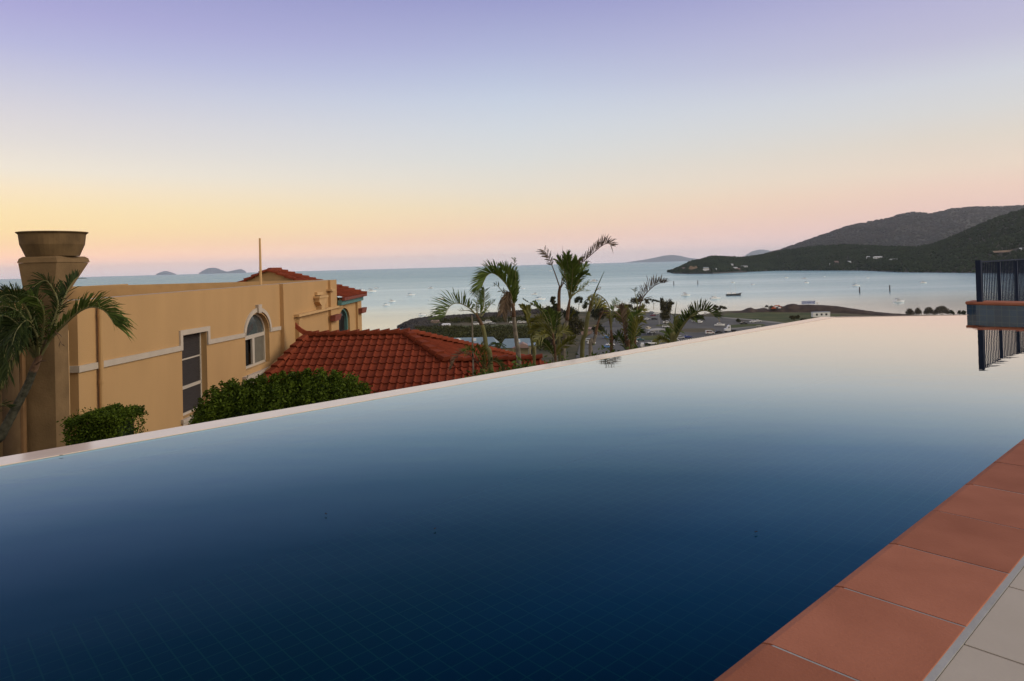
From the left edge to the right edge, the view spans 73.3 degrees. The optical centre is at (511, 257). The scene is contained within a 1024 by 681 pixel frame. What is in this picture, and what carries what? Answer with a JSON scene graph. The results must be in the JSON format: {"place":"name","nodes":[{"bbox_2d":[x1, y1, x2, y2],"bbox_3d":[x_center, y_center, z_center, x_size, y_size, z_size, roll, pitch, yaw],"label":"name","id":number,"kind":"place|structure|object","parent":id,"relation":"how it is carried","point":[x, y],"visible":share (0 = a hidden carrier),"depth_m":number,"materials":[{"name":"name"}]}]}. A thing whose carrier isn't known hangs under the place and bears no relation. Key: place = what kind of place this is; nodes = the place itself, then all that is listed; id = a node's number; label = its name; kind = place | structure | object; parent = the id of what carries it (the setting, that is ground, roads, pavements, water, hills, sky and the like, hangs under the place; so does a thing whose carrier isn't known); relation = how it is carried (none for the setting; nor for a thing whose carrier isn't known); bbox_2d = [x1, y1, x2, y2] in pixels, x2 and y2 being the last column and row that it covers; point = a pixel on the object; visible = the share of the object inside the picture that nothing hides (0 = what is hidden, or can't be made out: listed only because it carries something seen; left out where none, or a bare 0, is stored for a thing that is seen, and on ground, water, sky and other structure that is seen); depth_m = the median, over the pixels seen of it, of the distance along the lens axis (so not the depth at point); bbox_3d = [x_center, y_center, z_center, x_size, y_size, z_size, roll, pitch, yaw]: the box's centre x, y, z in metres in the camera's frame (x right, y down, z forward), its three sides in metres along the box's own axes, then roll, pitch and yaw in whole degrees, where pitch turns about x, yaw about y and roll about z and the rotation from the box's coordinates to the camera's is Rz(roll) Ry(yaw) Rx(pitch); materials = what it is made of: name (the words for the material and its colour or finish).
{"place":"outdoors","nodes":[
{"label":"outdoors","id":0,"kind":"place"},
{"bbox_2d":[156,271,175,274],"bbox_3d":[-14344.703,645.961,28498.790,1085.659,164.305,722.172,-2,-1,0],"label":"island","id":1,"kind":"structure","parent":0,"point":[165,273],"depth_m":28266.25,"materials":[{"name":"grey"}]},
{"bbox_2d":[199,268,228,273],"bbox_3d":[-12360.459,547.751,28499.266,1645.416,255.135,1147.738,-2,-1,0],"label":"island","id":2,"kind":"structure","parent":0,"point":[211,270],"depth_m":28102.26,"materials":[{"name":"grey"}]},
{"bbox_2d":[228,269,245,272],"bbox_3d":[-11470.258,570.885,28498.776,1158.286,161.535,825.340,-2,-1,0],"label":"island","id":3,"kind":"structure","parent":0,"point":[238,271],"depth_m":28237.62,"materials":[{"name":"grey"}]},
{"bbox_2d":[436,322,556,328],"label":"grass","id":4,"kind":"structure","parent":0,"point":[498,325],"depth_m":484.88,"materials":[{"name":"green plant"}]},
{"bbox_2d":[0,261,1023,329],"bbox_3d":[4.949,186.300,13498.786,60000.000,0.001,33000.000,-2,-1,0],"label":"sea","id":5,"kind":"structure","parent":0,"point":[954,292],"depth_m":1143.41,"materials":[{"name":"liquid"}]},
{"bbox_2d":[403,323,444,328],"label":"rock breakwater","id":6,"kind":"object","parent":5,"relation":"in","point":[424,325],"visible":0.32,"depth_m":492.92,"materials":[{"name":"grey stone"}]},
{"bbox_2d":[397,308,562,327],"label":"rock breakwater","id":7,"kind":"object","parent":5,"relation":"in","point":[416,321],"visible":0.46,"depth_m":553.25,"materials":[{"name":"grey stone"}]},
{"bbox_2d":[673,271,746,273],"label":"quay wall","id":8,"kind":"structure","parent":5,"relation":"on","point":[711,273],"depth_m":2176.41,"materials":[{"name":"grey stone"}]},
{"bbox_2d":[726,286,740,295],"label":"schooner","id":9,"kind":"object","parent":5,"relation":"on","point":[730,294],"visible":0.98,"depth_m":841.19,"materials":[{"name":"metal"}]},
{"bbox_2d":[0,0,1023,278],"label":"sky","id":10,"kind":"structure","parent":0,"point":[178,135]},
{"bbox_2d":[641,335,665,339],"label":"grass","id":11,"kind":"structure","parent":0,"point":[648,337],"depth_m":383.11,"materials":[{"name":"green plant"}]},
{"bbox_2d":[625,255,695,262],"bbox_3d":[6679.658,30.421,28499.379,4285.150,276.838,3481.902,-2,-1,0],"label":"island","id":12,"kind":"structure","parent":0,"point":[666,258],"depth_m":27305.96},
{"bbox_2d":[433,311,913,362],"bbox_3d":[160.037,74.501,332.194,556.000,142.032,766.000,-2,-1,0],"label":"ground","id":13,"kind":"structure","parent":0,"point":[572,349],"depth_m":497.28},
{"bbox_2d":[0,285,51,411],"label":"palm tree","id":14,"kind":"object","parent":13,"relation":"on","point":[3,381],"visible":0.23,"depth_m":10.71,"materials":[{"name":"green plant"}]},
{"bbox_2d":[0,269,137,442],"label":"palm tree","id":15,"kind":"object","parent":13,"relation":"on","point":[16,335],"visible":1,"depth_m":9.92,"materials":[{"name":"green plant"}]},
{"bbox_2d":[57,402,148,445],"bbox_3d":[-5.334,2.799,9.041,0.873,1.735,0.776,-2,-1,0],"label":"box hedge","id":16,"kind":"object","parent":13,"relation":"on","point":[114,420],"visible":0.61,"depth_m":8.78,"materials":[{"name":"green plant"}]},
{"bbox_2d":[0,231,366,456],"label":"apartment building","id":17,"kind":"structure","parent":13,"relation":"on","point":[180,355],"depth_m":15.73,"materials":[{"name":"paint"}]},
{"bbox_2d":[181,332,201,425],"bbox_3d":[-8.069,2.998,17.373,0.324,2.200,1.604,-2,-1,0],"label":"window","id":18,"kind":"structure","parent":17,"relation":"in","point":[191,352],"depth_m":17.49,"materials":[{"name":"grey glass"}]},
{"bbox_2d":[242,314,267,382],"bbox_3d":[-8.012,2.795,21.526,0.430,2.090,2.600,-2,-1,1],"label":"window","id":19,"kind":"structure","parent":17,"relation":"in","point":[255,329],"depth_m":21.71,"materials":[{"name":"white glass"}]},
{"bbox_2d":[259,238,261,284],"bbox_3d":[-10.231,0.745,27.997,0.106,3.041,0.110,-2,-1,0],"label":"vent pole","id":20,"kind":"object","parent":17,"relation":"on","point":[260,272],"visible":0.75,"depth_m":27.97,"materials":[{"name":"metal"}]},
{"bbox_2d":[339,308,347,330],"bbox_3d":[-7.725,3.512,31.087,0.145,2.440,1.900,-2,-1,1],"label":"window","id":21,"kind":"structure","parent":17,"relation":"in","point":[343,323],"depth_m":31.76,"materials":[{"name":"teal glass"}]},
{"bbox_2d":[188,367,375,424],"bbox_3d":[-4.113,4.114,12.516,3.410,4.256,2.584,-2,-1,0],"label":"shrub hedge","id":22,"kind":"object","parent":13,"relation":"on","point":[261,393],"visible":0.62,"depth_m":12.08,"materials":[{"name":"green plant"}]},
{"bbox_2d":[264,323,547,393],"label":"tiled roof house","id":23,"kind":"structure","parent":13,"relation":"on","point":[383,360],"depth_m":22.05,"materials":[{"name":"tile"}]},
{"bbox_2d":[425,286,494,375],"bbox_3d":[-1.138,3.846,17.022,1.333,6.329,2.274,-2,-1,20],"label":"palm tree","id":24,"kind":"object","parent":13,"relation":"on","point":[480,300],"visible":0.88,"depth_m":17.13,"materials":[{"name":"green plant"}]},
{"bbox_2d":[454,337,498,346],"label":"blue roof house","id":25,"kind":"structure","parent":13,"relation":"on","point":[479,339],"depth_m":187.99,"materials":[{"name":"white paint"}]},
{"bbox_2d":[413,314,562,350],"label":"mangroves","id":26,"kind":"object","parent":13,"relation":"on","point":[500,332],"visible":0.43,"depth_m":435.42,"materials":[{"name":"green plant"}]},
{"bbox_2d":[469,257,520,366],"bbox_3d":[-0.279,3.539,17.497,0.874,7.092,2.087,-2,-1,23],"label":"palm tree","id":27,"kind":"object","parent":13,"relation":"on","point":[506,303],"visible":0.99,"depth_m":17.54,"materials":[{"name":"green plant"}]},
{"bbox_2d":[488,342,506,348],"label":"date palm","id":28,"kind":"object","parent":13,"relation":"on","point":[496,344],"visible":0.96,"depth_m":149.34,"materials":[{"name":"green plant"}]},
{"bbox_2d":[0,315,1023,680],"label":"swimming pool","id":29,"kind":"structure","parent":13,"relation":"on","point":[918,599],"depth_m":1.92,"materials":[{"name":"tile"}]},
{"bbox_2d":[0,315,1023,680],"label":"water","id":30,"kind":"structure","parent":29,"relation":"in","point":[602,519],"depth_m":2.76,"materials":[{"name":"blue liquid"}]},
{"bbox_2d":[501,338,529,354],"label":"blue roof house","id":31,"kind":"structure","parent":13,"relation":"on","point":[510,345],"depth_m":185.43,"materials":[{"name":"white paint"}]},
{"bbox_2d":[518,303,535,364],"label":"palm tree","id":32,"kind":"object","parent":13,"relation":"on","point":[526,309],"visible":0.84,"depth_m":17.34,"materials":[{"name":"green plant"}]},
{"bbox_2d":[527,342,535,355],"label":"tall cream building","id":33,"kind":"structure","parent":13,"relation":"on","point":[530,349],"depth_m":174.76,"materials":[{"name":"beige paint"}]},
{"bbox_2d":[538,337,555,347],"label":"tree","id":34,"kind":"object","parent":13,"relation":"on","point":[550,340],"visible":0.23,"depth_m":298.05,"materials":[{"name":"green plant"}]},
{"bbox_2d":[540,305,554,318],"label":"tree","id":35,"kind":"object","parent":13,"relation":"on","point":[546,307],"visible":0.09,"depth_m":298.73,"materials":[{"name":"green plant"}]},
{"bbox_2d":[523,298,577,361],"bbox_3d":[1.004,3.918,16.752,1.344,5.942,1.124,-2,-1,0],"label":"palm tree","id":36,"kind":"object","parent":13,"relation":"on","point":[540,339],"visible":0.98,"depth_m":16.75,"materials":[{"name":"green plant"}]},
{"bbox_2d":[550,296,556,309],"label":"tree","id":37,"kind":"object","parent":13,"relation":"on","point":[553,301],"visible":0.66,"depth_m":329.18,"materials":[{"name":"green plant"}]},
{"bbox_2d":[453,339,676,378],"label":"garden undergrowth","id":38,"kind":"object","parent":13,"relation":"on","point":[484,371],"visible":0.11,"depth_m":16.45,"materials":[{"name":"green plant"}]},
{"bbox_2d":[448,340,505,370],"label":"palm tree","id":39,"kind":"object","parent":38,"relation":"on","point":[484,355],"visible":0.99,"depth_m":16.06,"materials":[{"name":"green plant"}]},
{"bbox_2d":[563,306,579,317],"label":"tree","id":40,"kind":"object","parent":13,"relation":"on","point":[571,310],"visible":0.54,"depth_m":418.57,"materials":[{"name":"green plant"}]},
{"bbox_2d":[561,314,584,334],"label":"tree","id":41,"kind":"object","parent":13,"relation":"on","point":[576,324],"visible":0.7,"depth_m":357.87,"materials":[{"name":"green plant"}]},
{"bbox_2d":[536,234,617,361],"bbox_3d":[1.746,3.251,18.206,2.158,7.698,1.622,-2,-1,0],"label":"palm tree","id":42,"kind":"object","parent":13,"relation":"on","point":[573,270],"visible":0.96,"depth_m":18.03,"materials":[{"name":"green plant"}]},
{"bbox_2d":[574,296,583,311],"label":"tree","id":43,"kind":"object","parent":13,"relation":"on","point":[577,299],"visible":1,"depth_m":574.65,"materials":[{"name":"green plant"}]},
{"bbox_2d":[582,301,589,311],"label":"tree","id":44,"kind":"object","parent":13,"relation":"on","point":[584,305],"visible":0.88,"depth_m":601.00,"materials":[{"name":"green plant"}]},
{"bbox_2d":[580,272,603,357],"bbox_3d":[2.179,3.680,17.654,0.911,6.622,0.467,-1,-1,-36],"label":"palm tree","id":45,"kind":"object","parent":13,"relation":"on","point":[584,336],"visible":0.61,"depth_m":17.54,"materials":[{"name":"brown plant"}]},
{"bbox_2d":[590,303,607,322],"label":"tree","id":46,"kind":"object","parent":13,"relation":"on","point":[595,313],"visible":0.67,"depth_m":480.94,"materials":[{"name":"green plant"}]},
{"bbox_2d":[582,293,619,352],"bbox_3d":[2.306,3.880,17.114,0.592,6.019,1.551,-2,-1,34],"label":"palm tree","id":47,"kind":"object","parent":13,"relation":"on","point":[596,300],"visible":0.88,"depth_m":16.87,"materials":[{"name":"green plant"}]},
{"bbox_2d":[589,312,613,356],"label":"palm tree","id":48,"kind":"object","parent":13,"relation":"on","point":[592,341],"visible":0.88,"depth_m":16.55,"materials":[{"name":"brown plant"}]},
{"bbox_2d":[608,301,646,349],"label":"palm tree","id":49,"kind":"object","parent":13,"relation":"on","point":[629,335],"visible":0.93,"depth_m":16.90,"materials":[{"name":"green plant"}]},
{"bbox_2d":[626,296,649,309],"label":"tree","id":50,"kind":"object","parent":13,"relation":"on","point":[632,300],"visible":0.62,"depth_m":487.21,"materials":[{"name":"green plant"}]},
{"bbox_2d":[631,274,667,347],"bbox_3d":[3.671,3.764,18.428,0.664,6.696,1.345,-1,-1,-29],"label":"palm tree","id":51,"kind":"object","parent":13,"relation":"on","point":[642,306],"visible":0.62,"depth_m":18.40,"materials":[{"name":"green plant"}]},
{"bbox_2d":[652,299,722,344],"bbox_3d":[3.983,3.702,15.170,1.518,5.690,1.143,-2,-1,21],"label":"palm tree","id":52,"kind":"object","parent":13,"relation":"on","point":[679,323],"visible":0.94,"depth_m":15.02,"materials":[{"name":"green plant"}]},
{"bbox_2d":[691,315,703,319],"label":"tree","id":53,"kind":"object","parent":13,"relation":"on","point":[696,318],"visible":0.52,"depth_m":471.67,"materials":[{"name":"green plant"}]},
{"bbox_2d":[713,305,726,321],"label":"tree","id":54,"kind":"object","parent":13,"relation":"on","point":[720,307],"visible":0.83,"depth_m":467.29,"materials":[{"name":"green plant"}]},
{"bbox_2d":[811,311,829,316],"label":"site hut","id":55,"kind":"object","parent":13,"relation":"on","point":[821,314],"visible":0.82,"depth_m":481.84,"materials":[{"name":"white paint"}]},
{"bbox_2d":[733,304,914,315],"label":"embankment","id":56,"kind":"structure","parent":13,"relation":"on","point":[808,308],"depth_m":534.84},
{"bbox_2d":[802,301,814,304],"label":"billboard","id":57,"kind":"object","parent":56,"relation":"on","point":[808,302],"visible":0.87,"depth_m":565.57,"materials":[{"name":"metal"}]},
{"bbox_2d":[905,308,914,314],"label":"shrub","id":58,"kind":"object","parent":13,"relation":"on","point":[909,311],"visible":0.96,"depth_m":488.50,"materials":[{"name":"green plant"}]},
{"bbox_2d":[914,308,921,314],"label":"shrub","id":59,"kind":"object","parent":13,"relation":"on","point":[917,310],"visible":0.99,"depth_m":490.33,"materials":[{"name":"green plant"}]},
{"bbox_2d":[923,307,934,314],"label":"shrub","id":60,"kind":"object","parent":13,"relation":"on","point":[928,310],"visible":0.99,"depth_m":492.43,"materials":[{"name":"green plant"}]},
{"bbox_2d":[934,305,949,314],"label":"shrub","id":61,"kind":"object","parent":13,"relation":"on","point":[944,310],"visible":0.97,"depth_m":494.50,"materials":[{"name":"green plant"}]},
{"bbox_2d":[576,313,777,357],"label":"car park","id":62,"kind":"structure","parent":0,"point":[707,322],"depth_m":426.36,"materials":[{"name":"grey asphalt"}]},
{"bbox_2d":[591,323,603,334],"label":"tree","id":63,"kind":"object","parent":62,"relation":"on","point":[600,327],"visible":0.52,"depth_m":379.07,"materials":[{"name":"green plant"}]},
{"bbox_2d":[646,328,664,333],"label":"carport","id":64,"kind":"object","parent":62,"relation":"on","point":[655,329],"visible":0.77,"depth_m":398.49,"materials":[{"name":"metal"}]},
{"label":"grass","id":65,"kind":"structure","parent":62,"relation":"on","visible":0},
{"bbox_2d":[659,296,674,324],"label":"tree","id":66,"kind":"object","parent":65,"relation":"on","point":[664,309],"visible":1,"depth_m":456.75,"materials":[{"name":"green plant"}]},
{"bbox_2d":[681,328,714,332],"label":"grass","id":67,"kind":"structure","parent":0,"point":[696,330],"depth_m":417.51,"materials":[{"name":"green plant"}]},
{"bbox_2d":[724,325,735,331],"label":"truck","id":68,"kind":"object","parent":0,"point":[727,328],"visible":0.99,"depth_m":400.24,"materials":[{"name":"white metal"}]},
{"bbox_2d":[731,324,765,327],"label":"grass","id":69,"kind":"structure","parent":0,"point":[741,325],"depth_m":436.06,"materials":[{"name":"green plant"}]},
{"bbox_2d":[724,317,782,323],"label":"path","id":70,"kind":"structure","parent":0,"point":[752,319],"depth_m":468.22,"materials":[{"name":"concrete"}]},
{"bbox_2d":[744,249,769,256],"bbox_3d":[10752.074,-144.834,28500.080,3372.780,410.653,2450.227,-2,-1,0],"label":"island","id":71,"kind":"structure","parent":0,"point":[757,252],"depth_m":27947.53,"materials":[{"name":"grey"}]},
{"bbox_2d":[722,312,839,322],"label":"grass","id":72,"kind":"structure","parent":0,"point":[782,317],"depth_m":501.35,"materials":[{"name":"green plant"}]},
{"bbox_2d":[789,315,799,319],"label":"tree","id":73,"kind":"object","parent":72,"relation":"on","point":[795,317],"visible":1,"depth_m":466.05,"materials":[{"name":"green plant"}]},
{"bbox_2d":[690,215,1023,272],"bbox_3d":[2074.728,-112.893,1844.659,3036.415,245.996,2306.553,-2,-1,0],"label":"hill","id":74,"kind":"structure","parent":0,"point":[990,255],"depth_m":1929.64,"materials":[{"name":"green plant"}]},
{"bbox_2d":[667,208,1023,272],"bbox_3d":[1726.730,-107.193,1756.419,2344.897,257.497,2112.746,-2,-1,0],"label":"forest","id":75,"kind":"object","parent":74,"relation":"on","point":[910,258],"visible":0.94,"depth_m":2140.22,"materials":[{"name":"green plant"}]},
{"bbox_2d":[822,206,1023,245],"bbox_3d":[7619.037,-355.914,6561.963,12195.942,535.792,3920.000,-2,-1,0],"label":"hill","id":76,"kind":"structure","parent":0,"point":[940,229],"depth_m":5508.20,"materials":[{"name":"green plant"}]},
{"bbox_2d":[764,205,1023,253],"bbox_3d":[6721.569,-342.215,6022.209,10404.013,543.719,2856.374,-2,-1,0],"label":"dry forest","id":77,"kind":"object","parent":76,"relation":"on","point":[830,237],"visible":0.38,"depth_m":5644.04,"materials":[{"name":"green plant"}]},
{"bbox_2d":[936,568,1023,680],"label":"paving","id":78,"kind":"structure","parent":0,"point":[992,649],"depth_m":1.62,"materials":[{"name":"beige tile"},{"name":"grout"}]},
{"bbox_2d":[993,250,1011,252],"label":"clearing","id":79,"kind":"structure","parent":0,"point":[1002,251],"depth_m":1605.52,"materials":[{"name":"beige soil"}]},
{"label":"terrace","id":80,"kind":"structure","parent":0,"visible":0},
{"bbox_2d":[965,300,1023,316],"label":"pool end wall","id":81,"kind":"structure","parent":80,"relation":"on","point":[999,308],"depth_m":10.70,"materials":[{"name":"tile"}]},
{"bbox_2d":[975,259,1023,301],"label":"pool fence","id":82,"kind":"object","parent":80,"relation":"on","point":[980,269],"visible":0.75,"depth_m":11.66,"materials":[{"name":"metal"}]}
]}

